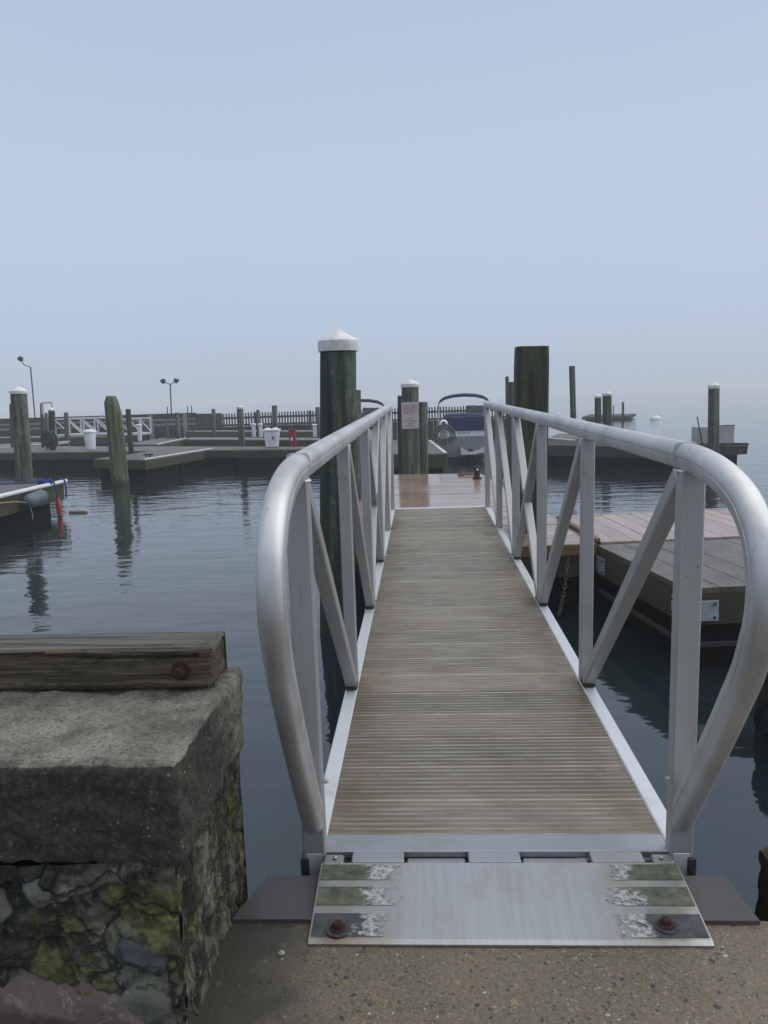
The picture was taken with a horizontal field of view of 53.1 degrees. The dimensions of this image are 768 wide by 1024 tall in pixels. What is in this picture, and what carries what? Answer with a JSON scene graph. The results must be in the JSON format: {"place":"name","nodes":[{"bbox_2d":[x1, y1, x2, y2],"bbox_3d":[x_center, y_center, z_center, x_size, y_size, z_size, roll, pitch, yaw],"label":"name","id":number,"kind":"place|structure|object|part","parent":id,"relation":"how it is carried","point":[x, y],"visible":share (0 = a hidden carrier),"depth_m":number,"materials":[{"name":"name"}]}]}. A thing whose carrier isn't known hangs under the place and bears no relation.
{"place":"outdoors","nodes":[
{"label":"outdoors","id":0,"kind":"place"},
{"bbox_2d":[0,389,767,911],"bbox_3d":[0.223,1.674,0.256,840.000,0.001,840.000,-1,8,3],"label":"water","id":1,"kind":"structure","parent":0,"point":[176,553],"depth_m":7.11,"materials":[{"name":"blue liquid"}]},
{"bbox_2d":[9,404,13,447],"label":"mooring pile","id":2,"kind":"object","parent":1,"relation":"in","point":[11,437],"visible":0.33,"depth_m":24.45,"materials":[{"name":"grey wood"}]},
{"bbox_2d":[9,386,33,481],"bbox_3d":[-6.138,-0.240,13.179,0.396,3.791,0.295,-1,8,3],"label":"mooring pile","id":3,"kind":"object","parent":1,"relation":"in","point":[21,434],"visible":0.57,"depth_m":12.93,"materials":[{"name":"grey wood"}]},
{"bbox_2d":[0,479,67,529],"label":"finger dock","id":4,"kind":"object","parent":1,"relation":"on","point":[14,513],"visible":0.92,"depth_m":11.59,"materials":[{"name":"wood"}]},
{"bbox_2d":[0,488,47,518],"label":"fender","id":5,"kind":"object","parent":4,"relation":"hanging from","point":[35,499],"visible":1,"depth_m":11.20,"materials":[{"name":"grey plastic"}]},
{"bbox_2d":[0,478,57,498],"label":"rope","id":6,"kind":"object","parent":4,"relation":"on","point":[43,481],"visible":0.98,"depth_m":12.15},
{"bbox_2d":[56,497,61,515],"bbox_3d":[-5.189,-0.086,12.256,0.080,0.300,0.078,-1,8,3],"label":"float buoy","id":7,"kind":"object","parent":6,"relation":"hanging from","point":[58,507],"visible":1,"depth_m":12.23,"materials":[{"name":"red plastic"}]},
{"bbox_2d":[59,478,66,497],"bbox_3d":[-5.220,-0.391,12.502,0.105,0.343,0.037,-6,9,-24],"label":"hanging line","id":8,"kind":"object","parent":4,"relation":"hanging from","point":[65,486],"visible":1,"depth_m":12.50,"materials":[{"name":"blue fabric"}]},
{"bbox_2d":[0,441,69,462],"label":"finger dock","id":9,"kind":"object","parent":1,"relation":"on","point":[63,443],"visible":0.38,"depth_m":26.28,"materials":[{"name":"grey wood"}]},
{"bbox_2d":[40,403,44,447],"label":"mooring pile","id":10,"kind":"object","parent":1,"relation":"in","point":[42,422],"visible":0.23,"depth_m":23.86,"materials":[{"name":"grey wood"}]},
{"bbox_2d":[44,413,48,448],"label":"mooring pile","id":11,"kind":"object","parent":1,"relation":"in","point":[46,420],"visible":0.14,"depth_m":22.73,"materials":[{"name":"grey wood"}]},
{"bbox_2d":[48,407,55,466],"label":"mooring pile","id":12,"kind":"object","parent":1,"relation":"in","point":[51,418],"visible":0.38,"depth_m":22.19,"materials":[{"name":"grey wood"}]},
{"bbox_2d":[41,402,52,414],"bbox_3d":[-10.011,-3.079,22.809,0.044,0.370,1.320,-8,10,-35],"label":"overhead pipe","id":13,"kind":"object","parent":12,"relation":"attached to","point":[44,403],"visible":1,"depth_m":23.14,"materials":[{"name":"metal"}]},
{"bbox_2d":[0,436,107,445],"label":"walkway dock","id":14,"kind":"object","parent":1,"relation":"in","point":[80,440],"visible":0.28,"depth_m":31.49,"materials":[{"name":"grey wood"}]},
{"bbox_2d":[55,417,106,436],"bbox_3d":[-12.476,-3.626,32.511,2.468,0.747,1.170,-1,8,3],"label":"footbridge","id":15,"kind":"object","parent":14,"relation":"on","point":[80,429],"visible":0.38,"depth_m":32.00,"materials":[{"name":"metal"}]},
{"bbox_2d":[0,413,222,437],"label":"wave screen","id":16,"kind":"object","parent":14,"relation":"attached to","point":[124,423],"visible":0.04,"depth_m":37.48,"materials":[{"name":"grey wood"}]},
{"bbox_2d":[123,417,151,435],"bbox_3d":[-10.191,-3.503,31.408,0.986,0.685,1.170,-1,8,3],"label":"footbridge","id":17,"kind":"object","parent":14,"relation":"on","point":[140,422],"visible":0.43,"depth_m":31.29,"materials":[{"name":"metal"}]},
{"bbox_2d":[64,412,68,440],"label":"mooring pile","id":18,"kind":"object","parent":1,"relation":"in","point":[66,425],"visible":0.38,"depth_m":30.42,"materials":[{"name":"grey wood"}]},
{"bbox_2d":[69,510,87,512],"bbox_3d":[-4.996,-0.005,12.553,0.300,0.040,0.070,-1,8,3],"label":"driftwood","id":19,"kind":"object","parent":1,"relation":"on","point":[78,511],"visible":1,"depth_m":12.52,"materials":[{"name":"beige wood"}]},
{"bbox_2d":[0,413,208,443],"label":"timber pier","id":20,"kind":"structure","parent":1,"relation":"in","point":[156,432],"depth_m":34.42,"materials":[{"name":"grey wood"}]},
{"bbox_2d":[17,356,37,430],"bbox_3d":[-16.497,-5.435,35.584,0.610,3.512,0.232,-2,8,-2],"label":"lamp post","id":21,"kind":"object","parent":20,"relation":"on","point":[20,358],"visible":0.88,"depth_m":35.52,"materials":[{"name":"black metal"}]},
{"bbox_2d":[160,378,178,426],"bbox_3d":[-9.840,-5.019,35.534,0.849,2.289,0.255,-1,8,3],"label":"lamp post","id":22,"kind":"object","parent":20,"relation":"on","point":[175,380],"visible":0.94,"depth_m":35.42,"materials":[{"name":"black metal"}]},
{"bbox_2d":[104,396,128,484],"bbox_3d":[-5.798,-0.720,16.887,0.407,3.625,0.363,-1,8,3],"label":"mooring pile","id":23,"kind":"object","parent":1,"relation":"in","point":[116,446],"visible":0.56,"depth_m":16.64,"materials":[{"name":"green wood"}]},
{"bbox_2d":[125,409,133,453],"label":"mooring pile","id":24,"kind":"object","parent":1,"relation":"in","point":[129,432],"visible":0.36,"depth_m":19.51,"materials":[{"name":"grey wood"}]},
{"bbox_2d":[93,447,212,481],"bbox_3d":[-5.538,-1.092,19.471,1.661,0.878,4.521,0,9,14],"label":"finger dock","id":25,"kind":"object","parent":1,"relation":"on","point":[163,463],"visible":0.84,"depth_m":18.06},
{"bbox_2d":[125,438,186,445],"bbox_3d":[-7.525,-1.977,25.852,1.468,0.876,4.497,-1,8,3],"label":"finger dock","id":26,"kind":"object","parent":1,"relation":"on","point":[169,442],"visible":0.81,"depth_m":25.38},
{"bbox_2d":[0,446,319,469],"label":"walkway dock","id":27,"kind":"object","parent":1,"relation":"in","point":[82,457],"visible":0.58,"depth_m":20.98,"materials":[{"name":"grey wood"}]},
{"bbox_2d":[40,430,54,446],"bbox_3d":[-9.601,-2.101,21.901,0.388,0.501,0.171,-1,8,3],"label":"hose coil","id":28,"kind":"object","parent":27,"relation":"on","point":[44,442],"visible":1,"depth_m":21.86,"materials":[{"name":"rubber"}]},
{"bbox_2d":[45,430,58,446],"bbox_3d":[-9.503,-2.099,21.990,0.400,0.499,0.087,-1,8,3],"label":"hose coil","id":29,"kind":"object","parent":27,"relation":"on","point":[55,444],"visible":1,"depth_m":21.98,"materials":[{"name":"grey rubber"}]},
{"bbox_2d":[83,429,95,449],"bbox_3d":[-8.421,-2.084,22.007,0.380,0.575,0.380,-1,8,3],"label":"dock bin","id":30,"kind":"object","parent":27,"relation":"on","point":[90,438],"visible":1,"depth_m":21.89,"materials":[{"name":"white plastic"}]},
{"bbox_2d":[136,424,141,440],"bbox_3d":[-8.344,-2.708,26.192,0.160,0.573,0.160,-1,8,3],"label":"power post","id":31,"kind":"object","parent":27,"relation":"on","point":[139,434],"visible":0.97,"depth_m":26.15,"materials":[{"name":"white plastic"}]},
{"bbox_2d":[262,427,280,447],"bbox_3d":[-2.954,-1.966,20.252,0.430,0.515,0.420,-1,8,3],"label":"dock box","id":32,"kind":"object","parent":27,"relation":"on","point":[271,436],"visible":1,"depth_m":20.09,"materials":[{"name":"white plastic"}]},
{"bbox_2d":[288,429,296,446],"bbox_3d":[-2.419,-1.963,20.320,0.190,0.455,0.173,-1,8,3],"label":"extinguisher cabinet","id":33,"kind":"object","parent":27,"relation":"on","point":[292,437],"visible":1,"depth_m":20.24,"materials":[{"name":"red metal"}]},
{"bbox_3d":[-2.438,-1.944,20.246,0.110,0.360,0.008,-1,8,3],"label":"door","id":34,"kind":"part","parent":33,"relation":"part of","materials":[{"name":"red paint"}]},
{"bbox_2d":[312,424,316,436],"bbox_3d":[-2.264,-2.664,25.099,0.160,0.424,0.160,-1,8,3],"label":"power post","id":35,"kind":"object","parent":27,"relation":"on","point":[314,430],"visible":1,"depth_m":25.05,"materials":[{"name":"white plastic"}]},
{"bbox_2d":[166,421,168,438],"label":"mooring pile","id":36,"kind":"object","parent":1,"relation":"in","point":[167,430],"visible":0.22,"depth_m":27.25,"materials":[{"name":"grey wood"}]},
{"bbox_2d":[175,412,180,438],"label":"mooring pile","id":37,"kind":"object","parent":1,"relation":"in","point":[178,425],"visible":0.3,"depth_m":27.19,"materials":[{"name":"grey wood"}]},
{"bbox_2d":[187,406,188,437],"bbox_3d":[-7.465,-2.375,29.372,0.168,3.325,0.040,-1,8,3],"label":"mooring rod","id":38,"kind":"object","parent":1,"relation":"in","point":[187,421],"visible":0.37,"depth_m":29.20,"materials":[{"name":"grey metal"}]},
{"bbox_2d":[191,406,192,436],"bbox_3d":[-7.311,-2.377,29.365,0.166,3.320,0.039,-1,8,3],"label":"mooring rod","id":39,"kind":"object","parent":1,"relation":"in","point":[191,421],"visible":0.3,"depth_m":29.19,"materials":[{"name":"grey metal"}]},
{"bbox_2d":[212,409,215,436],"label":"mooring pile","id":40,"kind":"object","parent":1,"relation":"in","point":[213,423],"visible":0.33,"depth_m":27.12,"materials":[{"name":"grey wood"}]},
{"bbox_2d":[236,405,244,445],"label":"mooring pile","id":41,"kind":"object","parent":1,"relation":"in","point":[240,422],"visible":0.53,"depth_m":21.34,"materials":[{"name":"grey wood"}]},
{"bbox_2d":[186,430,315,437],"bbox_3d":[-5.652,-2.998,32.302,10.139,0.878,1.255,5,11,39],"label":"walkway dock","id":42,"kind":"object","parent":1,"relation":"in","point":[283,433],"visible":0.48,"depth_m":32.16,"materials":[{"name":"grey wood"}]},
{"bbox_2d":[195,405,505,430],"bbox_3d":[-1.230,-4.066,33.968,14.360,1.022,0.191,-1,8,3],"label":"picket fence","id":43,"kind":"object","parent":42,"relation":"on","point":[203,426],"visible":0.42,"depth_m":34.03,"materials":[{"name":"grey wood"}]},
{"bbox_2d":[187,437,319,446],"bbox_3d":[-4.386,-2.019,25.451,7.345,0.878,1.275,4,10,35],"label":"walkway dock","id":44,"kind":"object","parent":1,"relation":"in","point":[231,441],"visible":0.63,"depth_m":25.14,"materials":[{"name":"grey wood"}]},
{"bbox_2d":[251,423,255,436],"bbox_3d":[-4.496,-2.818,26.482,0.160,0.463,0.160,-1,8,3],"label":"power post","id":45,"kind":"object","parent":44,"relation":"on","point":[253,430],"visible":0.96,"depth_m":26.43,"materials":[{"name":"white plastic"}]},
{"bbox_2d":[258,423,262,436],"bbox_3d":[-4.227,-2.801,26.315,0.160,0.460,0.160,-1,8,3],"label":"power post","id":46,"kind":"object","parent":44,"relation":"on","point":[260,430],"visible":0.98,"depth_m":26.27,"materials":[{"name":"white plastic"}]},
{"bbox_2d":[256,410,259,436],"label":"mooring pile","id":47,"kind":"object","parent":1,"relation":"in","point":[257,417],"visible":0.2,"depth_m":27.03,"materials":[{"name":"grey wood"}]},
{"bbox_2d":[272,405,277,427],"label":"mooring pile","id":48,"kind":"object","parent":1,"relation":"in","point":[274,417],"visible":0.27,"depth_m":23.46,"materials":[{"name":"grey wood"}]},
{"bbox_2d":[315,407,319,437],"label":"mooring pile","id":49,"kind":"object","parent":1,"relation":"in","point":[318,420],"visible":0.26,"depth_m":25.92,"materials":[{"name":"grey wood"}]},
{"bbox_2d":[318,329,358,636],"bbox_3d":[-0.339,0.649,5.646,0.440,3.888,0.288,-1,8,3],"label":"mooring pile","id":50,"kind":"object","parent":1,"relation":"in","point":[338,349],"visible":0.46,"depth_m":5.35,"materials":[{"name":"green wood"}]},
{"bbox_2d":[198,418,505,435],"bbox_3d":[-1.292,-3.492,34.276,14.570,0.969,0.120,-1,8,3],"label":"bulkhead","id":51,"kind":"object","parent":1,"relation":"in","point":[433,425],"visible":0.1,"depth_m":34.26,"materials":[{"name":"grey wood"}]},
{"bbox_2d":[356,390,361,500],"bbox_3d":[-0.310,0.343,8.990,0.204,3.500,0.118,-1,8,3],"label":"mooring pile","id":52,"kind":"object","parent":1,"relation":"in","point":[358,456],"visible":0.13,"depth_m":8.79,"materials":[{"name":"brown wood"}]},
{"bbox_2d":[361,399,383,440],"bbox_3d":[-0.745,-2.655,24.234,1.617,1.825,4.625,-2,8,-1],"label":"motorboat","id":53,"kind":"object","parent":1,"relation":"on","point":[366,411],"visible":0.11,"depth_m":22.51,"materials":[{"name":"blue paint"}]},
{"bbox_2d":[397,393,402,474],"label":"mooring pile","id":54,"kind":"object","parent":1,"relation":"in","point":[400,463],"visible":0.31,"depth_m":12.53,"materials":[{"name":"grey wood"}]},
{"bbox_2d":[371,440,447,474],"bbox_3d":[-0.041,-1.378,20.218,2.748,0.878,8.309,-2,8,-4],"label":"boat dock","id":55,"kind":"object","parent":1,"relation":"on","point":[437,460],"visible":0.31,"depth_m":16.36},
{"bbox_2d":[432,419,455,444],"bbox_3d":[1.460,-1.937,18.714,0.573,0.631,0.286,-1,8,3],"label":"power stand","id":56,"kind":"object","parent":55,"relation":"on","point":[444,428],"visible":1,"depth_m":18.64,"materials":[{"name":"beige plastic"}]},
{"bbox_2d":[400,379,419,473],"bbox_3d":[0.439,-0.228,12.058,0.325,3.679,0.294,-1,8,3],"label":"mooring pile","id":57,"kind":"object","parent":1,"relation":"in","point":[410,440],"visible":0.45,"depth_m":11.82,"materials":[{"name":"grey wood"}]},
{"bbox_2d":[401,402,418,428],"bbox_3d":[0.399,-1.470,11.700,0.262,0.400,0.014,-1,8,3],"label":"notice sign","id":58,"kind":"object","parent":57,"relation":"attached to","point":[410,414],"visible":1,"depth_m":11.69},
{"bbox_2d":[419,402,427,473],"bbox_3d":[0.661,-0.163,12.816,0.206,3.313,0.155,-1,8,3],"label":"mooring pile","id":59,"kind":"object","parent":1,"relation":"in","point":[423,426],"visible":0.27,"depth_m":12.60,"materials":[{"name":"grey wood"}]},
{"bbox_2d":[436,393,492,462],"bbox_3d":[2.262,-2.396,21.715,1.440,1.905,5.200,-1,9,6],"label":"motorboat","id":60,"kind":"object","parent":1,"relation":"on","point":[467,445],"visible":0.78,"depth_m":19.49,"materials":[{"name":"blue paint"}]},
{"bbox_2d":[355,473,596,608],"bbox_3d":[0.609,0.278,8.919,1.912,0.888,6.030,-2,8,-1],"label":"landing dock","id":61,"kind":"object","parent":1,"relation":"on","point":[430,490],"visible":0.27,"depth_m":8.35,"materials":[{"name":"brown wood"}]},
{"bbox_2d":[457,473,473,475],"bbox_3d":[1.208,-0.547,11.203,0.270,0.032,0.050,-1,8,3],"label":"timber cleat","id":62,"kind":"object","parent":61,"relation":"on","point":[462,474],"visible":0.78,"depth_m":11.18,"materials":[{"name":"brown wood"}]},
{"bbox_2d":[473,466,480,478],"bbox_3d":[1.298,-0.552,10.730,0.124,0.180,0.124,-1,8,3],"label":"mooring bollard","id":63,"kind":"object","parent":61,"relation":"on","point":[476,472],"visible":1,"depth_m":10.70,"materials":[{"name":"black metal"}]},
{"bbox_2d":[256,401,767,947],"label":"gangway","id":64,"kind":"object","parent":61,"relation":"on","point":[478,729],"visible":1,"depth_m":2.23,"materials":[{"name":"metal"}]},
{"bbox_2d":[557,558,569,617],"bbox_3d":[1.364,0.576,5.838,0.030,0.431,0.196,5,11,38],"label":"chain","id":65,"kind":"object","parent":61,"relation":"hanging from","point":[561,604],"visible":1,"depth_m":5.84,"materials":[{"name":"metal"}]},
{"bbox_2d":[505,376,508,439],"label":"mooring pile","id":66,"kind":"object","parent":1,"relation":"in","point":[506,387],"visible":0.25,"depth_m":23.57,"materials":[{"name":"wood"}]},
{"bbox_2d":[508,382,513,489],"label":"mooring pile","id":67,"kind":"object","parent":1,"relation":"in","point":[510,391],"visible":0.12,"depth_m":9.17,"materials":[{"name":"grey wood"}]},
{"bbox_2d":[513,346,548,533],"bbox_3d":[1.238,0.506,6.613,0.342,3.780,0.285,-1,8,3],"label":"mooring pile","id":68,"kind":"object","parent":1,"relation":"in","point":[531,377],"visible":0.18,"depth_m":6.26,"materials":[{"name":"wood"}]},
{"bbox_2d":[548,433,578,440],"bbox_3d":[5.423,-1.897,22.946,0.934,0.758,4.139,1,9,19],"label":"boat","id":69,"kind":"object","parent":1,"relation":"on","point":[561,436],"visible":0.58,"depth_m":22.58,"materials":[{"name":"white plastic"}]},
{"bbox_2d":[569,366,575,418],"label":"mooring pile","id":70,"kind":"object","parent":1,"relation":"in","point":[572,387],"visible":0.43,"depth_m":24.40,"materials":[{"name":"wood"}]},
{"bbox_2d":[594,394,601,423],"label":"mooring pile","id":71,"kind":"object","parent":1,"relation":"in","point":[597,397],"visible":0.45,"depth_m":21.98,"materials":[{"name":"wood"}]},
{"bbox_2d":[602,391,611,425],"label":"mooring pile","id":72,"kind":"object","parent":1,"relation":"in","point":[607,405],"visible":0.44,"depth_m":20.48,"materials":[{"name":"wood"}]},
{"bbox_2d":[582,414,635,420],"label":"work float","id":73,"kind":"object","parent":1,"relation":"on","point":[590,417],"visible":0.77,"depth_m":44.58,"materials":[{"name":"grey wood"}]},
{"bbox_2d":[622,402,623,419],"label":"mooring pile","id":74,"kind":"object","parent":1,"relation":"in","point":[622,409],"visible":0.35,"depth_m":43.97,"materials":[{"name":"grey wood"}]},
{"bbox_2d":[505,439,746,470],"bbox_3d":[4.924,-1.166,17.828,6.096,0.851,1.794,6,11,41],"label":"walkway dock","id":75,"kind":"object","parent":1,"relation":"in","point":[561,453],"visible":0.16,"depth_m":16.76,"materials":[{"name":"grey wood"}]},
{"bbox_2d":[697,416,702,444],"bbox_3d":[6.720,-1.734,16.346,0.146,0.600,0.024,0,9,12],"label":"leaning rod","id":76,"kind":"object","parent":75,"relation":"on","point":[699,430],"visible":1,"depth_m":16.34,"materials":[{"name":"black metal"}]},
{"bbox_2d":[691,424,734,443],"bbox_3d":[7.090,-1.680,16.549,0.790,0.401,0.380,-1,8,3],"label":"storage box","id":77,"kind":"object","parent":75,"relation":"on","point":[726,433],"visible":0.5,"depth_m":16.38,"materials":[{"name":"grey plastic"}]},
{"bbox_2d":[650,414,660,419],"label":"mooring buoy","id":78,"kind":"object","parent":1,"relation":"on","point":[655,417],"visible":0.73,"depth_m":43.06,"materials":[{"name":"white plastic"}]},
{"bbox_2d":[556,506,767,603],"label":"side dock","id":79,"kind":"object","parent":1,"relation":"in","point":[626,528],"visible":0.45,"depth_m":6.53,"materials":[{"name":"brown wood"}]},
{"bbox_2d":[596,539,744,667],"bbox_3d":[2.835,0.743,5.356,2.312,0.876,1.429,-2,8,-3],"label":"plank dock","id":80,"kind":"object","parent":1,"relation":"in","point":[723,595],"visible":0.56,"depth_m":4.98,"materials":[{"name":"wood"}]},
{"bbox_2d":[707,382,719,452],"bbox_3d":[6.709,-0.874,15.660,0.308,3.504,0.242,-1,8,3],"label":"mooring pile","id":81,"kind":"object","parent":1,"relation":"in","point":[713,388],"visible":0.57,"depth_m":15.43,"materials":[{"name":"grey wood"}]},
{"bbox_2d":[753,672,767,734],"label":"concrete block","id":82,"kind":"structure","parent":1,"relation":"in","point":[760,719],"depth_m":3.78,"materials":[{"name":"black concrete"}]},
{"bbox_2d":[754,845,767,921],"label":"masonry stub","id":83,"kind":"object","parent":1,"relation":"in","point":[761,910],"visible":0.38,"depth_m":2.00,"materials":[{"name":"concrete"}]},
{"bbox_2d":[0,0,767,412],"label":"sky","id":84,"kind":"structure","parent":0,"point":[200,194],"materials":[{"name":"blue"}]},
{"bbox_2d":[179,920,767,1023],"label":"ground","id":85,"kind":"structure","parent":0,"point":[256,978],"depth_m":1.64,"materials":[{"name":"concrete"}]},
{"bbox_2d":[0,667,247,1023],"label":"stone seawall","id":86,"kind":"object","parent":85,"relation":"on","point":[122,848],"visible":0.93,"depth_m":1.50,"materials":[{"name":"granite"},{"name":"rubble stone"},{"name":"moss"}]},
{"bbox_2d":[0,631,226,689],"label":"timber beam","id":87,"kind":"structure","parent":86,"relation":"on","point":[108,660],"depth_m":1.80,"materials":[{"name":"brown wood"}]},
{"bbox_2d":[278,950,284,955],"bbox_3d":[-0.232,0.999,1.740,0.014,0.011,0.012,-8,10,-36],"label":"pebble","id":88,"kind":"object","parent":85,"relation":"on","point":[281,952],"visible":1,"depth_m":1.74,"materials":[{"name":"white stone"}]},
{"bbox_2d":[231,876,759,924],"bbox_3d":[0.258,0.959,1.903,1.245,0.010,0.170,-1,8,3],"label":"steel plate","id":89,"kind":"object","parent":85,"relation":"on","point":[718,900],"visible":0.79,"depth_m":1.89,"materials":[{"name":"grey metal"}]},
{"bbox_2d":[722,443,748,448],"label":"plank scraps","id":90,"kind":"object","parent":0,"point":[735,445],"visible":1,"depth_m":14.90,"materials":[{"name":"grey wood"}]}
]}

